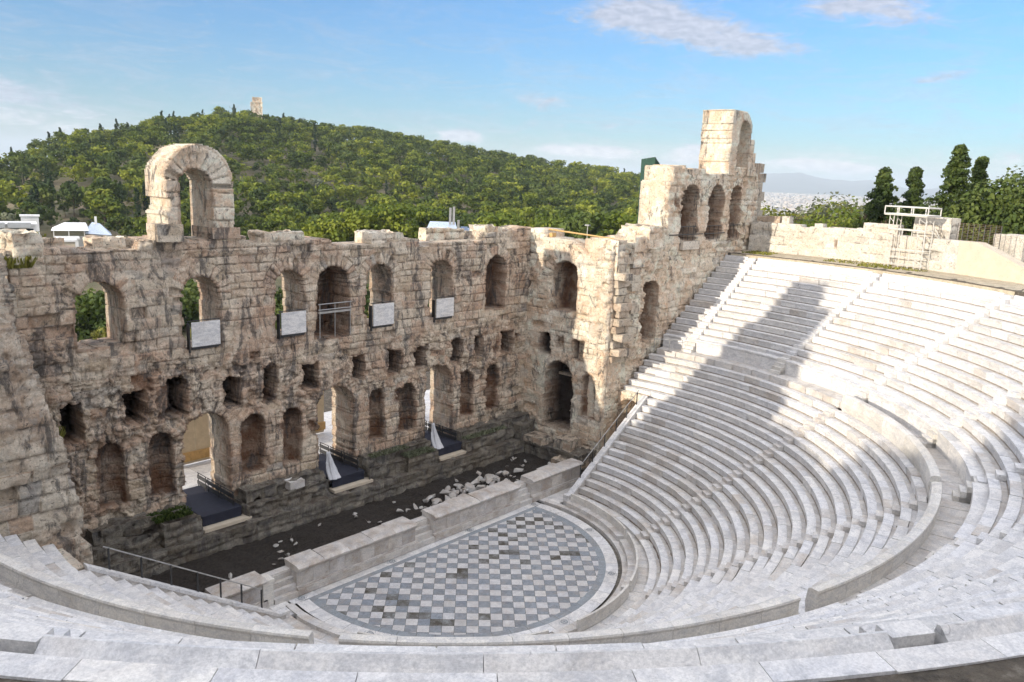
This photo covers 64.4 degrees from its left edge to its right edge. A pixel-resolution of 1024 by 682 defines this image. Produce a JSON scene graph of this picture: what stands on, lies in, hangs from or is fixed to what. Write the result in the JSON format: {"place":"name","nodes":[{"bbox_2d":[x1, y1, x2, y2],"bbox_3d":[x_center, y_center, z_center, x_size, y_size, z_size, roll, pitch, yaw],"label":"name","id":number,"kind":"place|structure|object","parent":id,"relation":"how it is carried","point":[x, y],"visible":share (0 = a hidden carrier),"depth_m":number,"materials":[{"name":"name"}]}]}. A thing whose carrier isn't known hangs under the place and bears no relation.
{"place":"outdoors","nodes":[
{"label":"outdoors","id":0,"kind":"place"},
{"bbox_2d":[58,548,83,570],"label":"stone block","id":1,"kind":"structure","parent":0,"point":[70,559],"depth_m":32.13,"materials":[{"name":"stone"}]},
{"bbox_2d":[182,390,429,488],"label":"yard paving","id":2,"kind":"structure","parent":0,"point":[203,467],"depth_m":54.14,"materials":[{"name":"stone"}]},
{"bbox_2d":[181,391,325,464],"bbox_3d":[-18.609,5.508,55.578,0.160,4.300,13.800,13,15,41],"label":"hoarding","id":3,"kind":"object","parent":2,"relation":"on","point":[196,440],"visible":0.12,"depth_m":53.63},
{"bbox_2d":[147,452,584,592],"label":"stage pit ground","id":4,"kind":"structure","parent":0,"point":[262,556],"depth_m":47.84,"materials":[{"name":"soil"}]},
{"bbox_2d":[84,411,596,577],"bbox_3d":[-8.590,9.586,50.753,7.990,3.004,36.031,13,15,41],"label":"stage podium","id":5,"kind":"object","parent":4,"relation":"on","point":[272,507],"visible":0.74,"depth_m":48.84,"materials":[{"name":"stone"}]},
{"bbox_2d":[146,504,192,523],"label":"weeds","id":6,"kind":"object","parent":5,"relation":"on","point":[168,515],"visible":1,"depth_m":43.52,"materials":[{"name":"green plant"}]},
{"bbox_2d":[183,472,251,532],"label":"platform","id":7,"kind":"structure","parent":5,"relation":"on","point":[215,509],"depth_m":46.54,"materials":[{"name":"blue carpet"}]},
{"bbox_2d":[284,475,304,489],"bbox_3d":[-13.172,8.580,49.215,0.846,0.504,1.054,13,15,41],"label":"cut block","id":8,"kind":"object","parent":5,"relation":"on","point":[297,484],"depth_m":48.94,"materials":[{"name":"stone"}]},
{"bbox_2d":[318,442,372,493],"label":"platform","id":9,"kind":"structure","parent":5,"relation":"on","point":[351,474],"depth_m":52.82,"materials":[{"name":"blue carpet"}]},
{"bbox_2d":[326,451,340,479],"bbox_3d":[-11.285,7.807,51.235,0.777,1.690,0.860,13,15,41],"label":"draped cloth","id":10,"kind":"object","parent":9,"relation":"on","point":[332,471],"visible":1,"depth_m":51.17,"materials":[{"name":"fabric"}]},
{"bbox_2d":[367,445,409,457],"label":"weeds","id":11,"kind":"object","parent":5,"relation":"on","point":[379,453],"visible":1,"depth_m":54.50,"materials":[{"name":"green plant"}]},
{"bbox_2d":[400,446,435,457],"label":"weeds","id":12,"kind":"object","parent":5,"relation":"on","point":[415,452],"visible":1,"depth_m":55.91,"materials":[{"name":"green plant"}]},
{"bbox_2d":[425,420,465,460],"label":"platform","id":13,"kind":"structure","parent":5,"relation":"on","point":[451,446],"depth_m":59.12,"materials":[{"name":"black carpet"}]},
{"bbox_2d":[431,423,443,448],"bbox_3d":[-5.320,6.701,57.609,0.777,1.790,0.860,13,15,41],"label":"draped cloth","id":14,"kind":"object","parent":13,"relation":"on","point":[436,441],"visible":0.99,"depth_m":57.54,"materials":[{"name":"fabric"}]},
{"bbox_2d":[462,425,506,439],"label":"weeds","id":15,"kind":"object","parent":5,"relation":"on","point":[483,432],"visible":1,"depth_m":60.83,"materials":[{"name":"green plant"}]},
{"bbox_2d":[512,421,528,438],"bbox_3d":[0.652,6.954,63.345,1.082,1.146,0.876,13,15,41],"label":"cut block","id":16,"kind":"object","parent":5,"relation":"on","point":[521,428],"depth_m":63.04,"materials":[{"name":"stone"}]},
{"bbox_2d":[523,431,552,445],"bbox_3d":[2.000,7.521,62.849,1.854,0.566,1.518,13,15,41],"label":"cut block","id":17,"kind":"object","parent":5,"relation":"on","point":[538,438],"depth_m":62.46,"materials":[{"name":"grey stone"}]},
{"bbox_2d":[554,434,580,452],"bbox_3d":[4.207,7.702,61.642,1.559,0.838,1.491,13,15,41],"label":"cut block","id":18,"kind":"object","parent":5,"relation":"on","point":[569,443],"depth_m":61.28,"materials":[{"name":"grey stone"}]},
{"bbox_2d":[286,499,626,636],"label":"orchestra floor","id":19,"kind":"structure","parent":0,"point":[608,547],"depth_m":43.54,"materials":[{"name":"white tile"}]},
{"bbox_2d":[204,458,583,608],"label":"marble wall","id":20,"kind":"structure","parent":19,"relation":"on","point":[302,573],"depth_m":45.91,"materials":[{"name":"white stone"}]},
{"bbox_2d":[283,494,648,644],"bbox_3d":[0.562,12.736,43.139,11.550,1.020,22.496,13,15,41],"label":"front bench ring","id":21,"kind":"object","parent":19,"relation":"on","point":[621,601],"visible":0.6,"depth_m":42.20,"materials":[{"name":"stone"}]},
{"bbox_2d":[0,131,1023,681],"bbox_3d":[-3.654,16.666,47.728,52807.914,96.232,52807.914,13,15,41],"label":"ground","id":22,"kind":"structure","parent":0,"point":[1004,671],"depth_m":56.83,"materials":[{"name":"grey stone"}]},
{"bbox_2d":[0,221,36,231],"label":"white house","id":23,"kind":"structure","parent":22,"relation":"on","point":[28,225],"depth_m":145.75,"materials":[{"name":"paint"}]},
{"bbox_2d":[19,214,39,233],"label":"roof box","id":24,"kind":"object","parent":23,"relation":"on","point":[29,217],"visible":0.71,"depth_m":157.19,"materials":[{"name":"white paint"}]},
{"bbox_2d":[14,201,48,220],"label":"pine tree","id":25,"kind":"object","parent":22,"relation":"on","point":[25,206],"visible":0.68,"depth_m":197.28,"materials":[{"name":"green plant"}]},
{"bbox_2d":[0,253,64,447],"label":"return wall","id":26,"kind":"structure","parent":22,"relation":"on","point":[7,295],"depth_m":36.14,"materials":[{"name":"grey stone"}]},
{"bbox_2d":[0,317,92,564],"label":"wing wall","id":27,"kind":"structure","parent":22,"relation":"on","point":[39,501],"depth_m":31.87,"materials":[{"name":"grey stone"}]},
{"bbox_2d":[29,182,64,222],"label":"pine tree","id":28,"kind":"object","parent":22,"relation":"on","point":[46,192],"visible":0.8,"depth_m":214.95,"materials":[{"name":"green plant"}]},
{"bbox_2d":[41,209,62,232],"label":"pine tree","id":29,"kind":"object","parent":22,"relation":"on","point":[50,213],"visible":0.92,"depth_m":202.04,"materials":[{"name":"green plant"}]},
{"bbox_2d":[64,187,85,215],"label":"pine tree","id":30,"kind":"object","parent":22,"relation":"on","point":[69,192],"visible":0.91,"depth_m":229.31,"materials":[{"name":"green plant"}]},
{"bbox_2d":[51,216,111,246],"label":"canopy pavilion","id":31,"kind":"structure","parent":22,"relation":"on","point":[95,228],"depth_m":143.91,"materials":[{"name":"white fabric"}]},
{"bbox_2d":[75,301,92,341],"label":"round tree","id":32,"kind":"object","parent":22,"relation":"on","point":[79,331],"visible":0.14,"depth_m":89.16,"materials":[{"name":"green plant"}]},
{"bbox_2d":[75,288,104,333],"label":"round tree","id":33,"kind":"object","parent":22,"relation":"on","point":[78,299],"visible":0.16,"depth_m":93.26,"materials":[{"name":"green plant"}]},
{"bbox_2d":[79,288,106,336],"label":"round tree","id":34,"kind":"object","parent":22,"relation":"on","point":[100,315],"visible":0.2,"depth_m":90.50,"materials":[{"name":"green plant"}]},
{"bbox_2d":[81,197,121,223],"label":"pine tree","id":35,"kind":"object","parent":22,"relation":"on","point":[115,205],"visible":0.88,"depth_m":202.76,"materials":[{"name":"green plant"}]},
{"bbox_2d":[83,188,120,210],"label":"pine tree","id":36,"kind":"object","parent":22,"relation":"on","point":[105,193],"visible":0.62,"depth_m":221.45,"materials":[{"name":"green plant"}]},
{"bbox_2d":[87,202,120,228],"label":"pine tree","id":37,"kind":"object","parent":22,"relation":"on","point":[102,210],"visible":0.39,"depth_m":204.53,"materials":[{"name":"green plant"}]},
{"bbox_2d":[87,177,126,201],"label":"pine tree","id":38,"kind":"object","parent":22,"relation":"on","point":[104,183],"visible":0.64,"depth_m":225.53,"materials":[{"name":"green plant"}]},
{"bbox_2d":[103,213,130,235],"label":"pine tree","id":39,"kind":"object","parent":22,"relation":"on","point":[114,223],"visible":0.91,"depth_m":185.16,"materials":[{"name":"green plant"}]},
{"bbox_2d":[120,217,146,235],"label":"pine tree","id":40,"kind":"object","parent":22,"relation":"on","point":[132,220],"visible":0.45,"depth_m":186.03,"materials":[{"name":"green plant"}]},
{"bbox_2d":[133,187,144,217],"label":"cypress tree","id":41,"kind":"object","parent":22,"relation":"on","point":[136,197],"visible":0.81,"depth_m":217.71,"materials":[{"name":"green plant"}]},
{"bbox_2d":[135,212,190,235],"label":"pine tree","id":42,"kind":"object","parent":22,"relation":"on","point":[142,224],"visible":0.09,"depth_m":169.84,"materials":[{"name":"green plant"}]},
{"bbox_2d":[180,296,194,334],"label":"round tree","id":43,"kind":"object","parent":22,"relation":"on","point":[184,305],"visible":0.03,"depth_m":94.88,"materials":[{"name":"green plant"}]},
{"bbox_2d":[180,279,199,317],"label":"round tree","id":44,"kind":"object","parent":22,"relation":"on","point":[189,291],"visible":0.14,"depth_m":98.63,"materials":[{"name":"green plant"}]},
{"bbox_2d":[182,294,199,328],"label":"round tree","id":45,"kind":"object","parent":22,"relation":"on","point":[194,307],"visible":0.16,"depth_m":96.52,"materials":[{"name":"green plant"}]},
{"bbox_2d":[250,97,262,117],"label":"monument","id":46,"kind":"object","parent":22,"relation":"on","point":[256,103],"visible":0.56,"depth_m":511.05,"materials":[{"name":"stone"}]},
{"bbox_2d":[248,188,274,211],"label":"pine tree","id":47,"kind":"object","parent":22,"relation":"on","point":[253,193],"visible":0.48,"depth_m":240.62,"materials":[{"name":"green plant"}]},
{"bbox_2d":[0,143,531,537],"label":"stage wall","id":48,"kind":"structure","parent":22,"relation":"on","point":[136,390],"depth_m":46.99,"materials":[{"name":"stone"}]},
{"bbox_2d":[3,255,37,268],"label":"weeds","id":49,"kind":"object","parent":48,"relation":"attached to","point":[11,262],"visible":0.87,"depth_m":37.14,"materials":[{"name":"green plant"}]},
{"bbox_2d":[249,199,284,219],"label":"pine tree","id":50,"kind":"object","parent":22,"relation":"on","point":[260,208],"visible":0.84,"depth_m":228.20,"materials":[{"name":"green plant"}]},
{"bbox_2d":[260,215,289,231],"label":"pine tree","id":51,"kind":"object","parent":22,"relation":"on","point":[270,225],"visible":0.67,"depth_m":193.28,"materials":[{"name":"green plant"}]},
{"bbox_2d":[265,191,294,215],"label":"pine tree","id":52,"kind":"object","parent":22,"relation":"on","point":[277,198],"visible":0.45,"depth_m":238.33,"materials":[{"name":"green plant"}]},
{"bbox_2d":[268,207,306,227],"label":"pine tree","id":53,"kind":"object","parent":22,"relation":"on","point":[285,211],"visible":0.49,"depth_m":212.21,"materials":[{"name":"green plant"}]},
{"bbox_2d":[278,191,312,209],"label":"pine tree","id":54,"kind":"object","parent":22,"relation":"on","point":[304,199],"visible":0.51,"depth_m":243.70,"materials":[{"name":"green plant"}]},
{"bbox_2d":[288,201,312,216],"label":"pine tree","id":55,"kind":"object","parent":22,"relation":"on","point":[299,205],"visible":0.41,"depth_m":231.99,"materials":[{"name":"green plant"}]},
{"bbox_2d":[0,106,639,217],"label":"hillside wood","id":56,"kind":"object","parent":22,"relation":"on","point":[97,152],"visible":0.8,"depth_m":349.19,"materials":[{"name":"green plant"}]},
{"bbox_2d":[302,216,350,241],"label":"pine tree","id":57,"kind":"object","parent":22,"relation":"on","point":[319,230],"visible":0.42,"depth_m":143.46,"materials":[{"name":"green plant"}]},
{"bbox_2d":[319,211,354,241],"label":"pine tree","id":58,"kind":"object","parent":22,"relation":"on","point":[336,214],"visible":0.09,"depth_m":151.41,"materials":[{"name":"green plant"}]},
{"bbox_2d":[329,200,363,212],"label":"pine tree","id":59,"kind":"object","parent":22,"relation":"on","point":[351,205],"visible":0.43,"depth_m":241.09,"materials":[{"name":"green plant"}]},
{"bbox_2d":[325,208,389,241],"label":"tree","id":60,"kind":"object","parent":22,"relation":"on","point":[358,220],"visible":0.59,"depth_m":143.85,"materials":[{"name":"green plant"}]},
{"bbox_2d":[352,203,418,238],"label":"round tree","id":61,"kind":"object","parent":22,"relation":"on","point":[395,221],"visible":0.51,"depth_m":145.06,"materials":[{"name":"green plant"}]},
{"bbox_2d":[404,204,460,238],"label":"tree","id":62,"kind":"object","parent":22,"relation":"on","point":[425,218],"visible":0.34,"depth_m":156.08,"materials":[{"name":"green plant"}]},
{"bbox_2d":[426,207,469,232],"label":"glass pavilion","id":63,"kind":"structure","parent":22,"relation":"on","point":[449,224],"depth_m":138.95,"materials":[{"name":"grey paint"}]},
{"bbox_2d":[430,207,470,226],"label":"pine tree","id":64,"kind":"object","parent":22,"relation":"on","point":[457,217],"visible":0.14,"depth_m":166.45,"materials":[{"name":"green plant"}]},
{"bbox_2d":[0,353,928,643],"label":"seating tier","id":65,"kind":"object","parent":22,"relation":"on","point":[714,489],"visible":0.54,"depth_m":45.50,"materials":[{"name":"stone"}]},
{"bbox_2d":[83,563,289,619],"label":"sloping side wall","id":66,"kind":"structure","parent":65,"relation":"attached to","point":[281,613],"depth_m":34.90,"materials":[{"name":"stone"}]},
{"bbox_2d":[102,546,262,607],"bbox_3d":[-13.954,10.318,35.186,0.060,5.371,6.895,13,15,41],"label":"handrail","id":67,"kind":"object","parent":66,"relation":"on","point":[141,566],"visible":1,"depth_m":34.78,"materials":[{"name":"metal"}]},
{"bbox_2d":[0,346,969,602],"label":"walkway","id":68,"kind":"structure","parent":65,"relation":"on","point":[951,517],"depth_m":37.27,"materials":[{"name":"stone"}]},
{"bbox_2d":[0,394,941,647],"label":"parapet","id":69,"kind":"structure","parent":68,"relation":"on","point":[58,591],"depth_m":23.45,"materials":[{"name":"beige stone"}]},
{"bbox_2d":[563,395,647,501],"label":"sloping side wall","id":70,"kind":"structure","parent":65,"relation":"attached to","point":[592,466],"depth_m":57.03,"materials":[{"name":"stone"}]},
{"bbox_2d":[580,390,638,477],"bbox_3d":[6.965,6.470,57.545,0.060,5.146,6.545,13,15,41],"label":"handrail","id":71,"kind":"object","parent":70,"relation":"on","point":[604,435],"visible":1,"depth_m":57.29,"materials":[{"name":"metal"}]},
{"bbox_2d":[615,388,648,427],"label":"entrance arch","id":72,"kind":"structure","parent":65,"relation":"attached to","point":[625,397],"depth_m":61.73,"materials":[{"name":"stone"}]},
{"bbox_2d":[460,211,488,224],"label":"pine tree","id":73,"kind":"object","parent":22,"relation":"on","point":[473,216],"visible":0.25,"depth_m":181.92,"materials":[{"name":"green plant"}]},
{"bbox_2d":[472,212,521,226],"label":"pine tree","id":74,"kind":"object","parent":22,"relation":"on","point":[494,220],"visible":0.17,"depth_m":147.66,"materials":[{"name":"green plant"}]},
{"bbox_2d":[496,216,526,225],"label":"pine tree","id":75,"kind":"object","parent":22,"relation":"on","point":[522,222],"visible":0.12,"depth_m":146.56,"materials":[{"name":"green plant"}]},
{"bbox_2d":[0,255,1023,681],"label":"seating tier","id":76,"kind":"object","parent":22,"relation":"on","point":[936,365],"visible":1,"depth_m":22.25,"materials":[{"name":"stone"}]},
{"bbox_2d":[731,250,1023,294],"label":"top walkway","id":77,"kind":"structure","parent":76,"relation":"on","point":[994,283],"depth_m":59.20,"materials":[{"name":"beige stone"}]},
{"bbox_2d":[883,205,941,269],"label":"scaffold tower","id":78,"kind":"structure","parent":77,"relation":"on","point":[912,230],"depth_m":61.30,"materials":[{"name":"silver metal"}]},
{"bbox_2d":[516,207,541,224],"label":"pine tree","id":79,"kind":"object","parent":22,"relation":"on","point":[526,213],"visible":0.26,"depth_m":220.57,"materials":[{"name":"green plant"}]},
{"bbox_2d":[527,207,563,220],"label":"pine tree","id":80,"kind":"object","parent":22,"relation":"on","point":[546,212],"visible":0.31,"depth_m":213.55,"materials":[{"name":"green plant"}]},
{"bbox_2d":[531,216,572,236],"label":"pine tree","id":81,"kind":"object","parent":22,"relation":"on","point":[552,222],"visible":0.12,"depth_m":141.89,"materials":[{"name":"green plant"}]},
{"bbox_2d":[521,227,628,454],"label":"return wall","id":82,"kind":"structure","parent":22,"relation":"on","point":[569,304],"depth_m":61.95,"materials":[{"name":"stone"}]},
{"bbox_2d":[558,211,615,238],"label":"round tree","id":83,"kind":"object","parent":22,"relation":"on","point":[576,223],"visible":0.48,"depth_m":136.71,"materials":[{"name":"green plant"}]},
{"bbox_2d":[596,212,637,235],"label":"pine tree","id":84,"kind":"object","parent":22,"relation":"on","point":[609,223],"visible":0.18,"depth_m":135.86,"materials":[{"name":"green plant"}]},
{"bbox_2d":[637,157,659,223],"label":"netted mast","id":85,"kind":"object","parent":22,"relation":"on","point":[649,161],"visible":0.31,"depth_m":70.77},
{"bbox_2d":[578,109,766,435],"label":"wing wall","id":86,"kind":"structure","parent":22,"relation":"on","point":[685,235],"depth_m":64.61,"materials":[{"name":"stone"}]},
{"bbox_2d":[792,192,864,223],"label":"round tree","id":87,"kind":"object","parent":22,"relation":"on","point":[811,209],"visible":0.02,"depth_m":110.28,"materials":[{"name":"green plant"}]},
{"bbox_2d":[795,199,864,223],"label":"round tree","id":88,"kind":"object","parent":22,"relation":"on","point":[840,204],"visible":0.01,"depth_m":108.28,"materials":[{"name":"green plant"}]},
{"bbox_2d":[800,198,863,223],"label":"round tree","id":89,"kind":"object","parent":22,"relation":"on","point":[830,211],"visible":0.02,"depth_m":104.12,"materials":[{"name":"green plant"}]},
{"bbox_2d":[827,214,864,227],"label":"round tree","id":90,"kind":"object","parent":22,"relation":"on","point":[839,224],"visible":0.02,"depth_m":87.29,"materials":[{"name":"green plant"}]},
{"bbox_2d":[761,192,939,217],"bbox_3d":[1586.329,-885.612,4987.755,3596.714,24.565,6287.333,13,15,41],"label":"city","id":91,"kind":"object","parent":22,"relation":"on","point":[789,201],"visible":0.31,"depth_m":3944.29},
{"bbox_2d":[748,222,962,273],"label":"rim wall","id":92,"kind":"structure","parent":22,"relation":"on","point":[860,244],"depth_m":66.56,"materials":[{"name":"stone"}]},
{"bbox_2d":[757,215,781,222],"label":"stone block","id":93,"kind":"structure","parent":92,"relation":"on","point":[766,218],"depth_m":71.86,"materials":[{"name":"stone"}]},
{"bbox_2d":[863,222,903,234],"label":"stone block","id":94,"kind":"structure","parent":92,"relation":"on","point":[878,227],"depth_m":64.80,"materials":[{"name":"stone"}]},
{"bbox_2d":[859,166,912,235],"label":"conifer tree","id":95,"kind":"object","parent":22,"relation":"on","point":[880,195],"visible":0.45,"depth_m":85.81,"materials":[{"name":"green plant"}]},
{"bbox_2d":[857,263,931,271],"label":"grass","id":96,"kind":"structure","parent":22,"relation":"on","point":[882,266],"depth_m":62.25,"materials":[{"name":"green plant"}]},
{"bbox_2d":[894,166,934,234],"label":"conifer tree","id":97,"kind":"object","parent":22,"relation":"on","point":[914,184],"visible":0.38,"depth_m":87.67,"materials":[{"name":"green plant"}]},
{"bbox_2d":[913,217,960,239],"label":"stone block","id":98,"kind":"structure","parent":22,"relation":"on","point":[945,227],"depth_m":61.36,"materials":[{"name":"stone"}]},
{"bbox_2d":[905,143,978,235],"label":"conifer tree","id":99,"kind":"object","parent":22,"relation":"on","point":[957,175],"visible":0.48,"depth_m":80.61,"materials":[{"name":"green plant"}]},
{"bbox_2d":[959,156,989,200],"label":"conifer tree","id":100,"kind":"object","parent":22,"relation":"on","point":[978,169],"visible":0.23,"depth_m":84.23,"materials":[{"name":"green plant"}]},
{"bbox_2d":[943,165,1023,245],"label":"broadleaf tree","id":101,"kind":"object","parent":22,"relation":"on","point":[1004,195],"visible":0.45,"depth_m":76.20,"materials":[{"name":"green plant"}]},
{"bbox_2d":[955,241,1023,283],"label":"rendered wall","id":102,"kind":"structure","parent":22,"relation":"on","point":[981,259],"depth_m":56.77,"materials":[{"name":"beige paint"}]},
{"bbox_2d":[992,184,1023,234],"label":"broadleaf tree","id":103,"kind":"object","parent":22,"relation":"on","point":[1018,229],"visible":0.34,"depth_m":73.47,"materials":[{"name":"green plant"}]},
{"bbox_2d":[993,234,1023,261],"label":"wall","id":104,"kind":"structure","parent":22,"relation":"on","point":[1012,245],"depth_m":60.00,"materials":[{"name":"stone"}]},
{"bbox_2d":[0,0,1023,188],"label":"sky","id":105,"kind":"structure","parent":0,"point":[849,90],"materials":[{"name":"blue"}]},
{"bbox_2d":[538,487,570,503],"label":"parodos paving","id":106,"kind":"structure","parent":0,"point":[557,497],"depth_m":55.49,"materials":[{"name":"stone"}]},
{"bbox_2d":[576,172,997,197],"bbox_3d":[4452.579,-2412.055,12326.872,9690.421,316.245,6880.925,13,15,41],"label":"mountains","id":107,"kind":"structure","parent":0,"point":[798,182],"depth_m":11551.00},
{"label":"gravel ramp","id":108,"kind":"structure","parent":0,"visible":0},
{"bbox_2d":[956,223,1002,248],"bbox_3d":[33.985,-7.535,59.363,0.090,1.909,3.532,-3,13,-24],"label":"fence","id":109,"kind":"object","parent":108,"relation":"on","point":[973,232],"visible":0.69,"depth_m":59.21,"materials":[{"name":"metal"}]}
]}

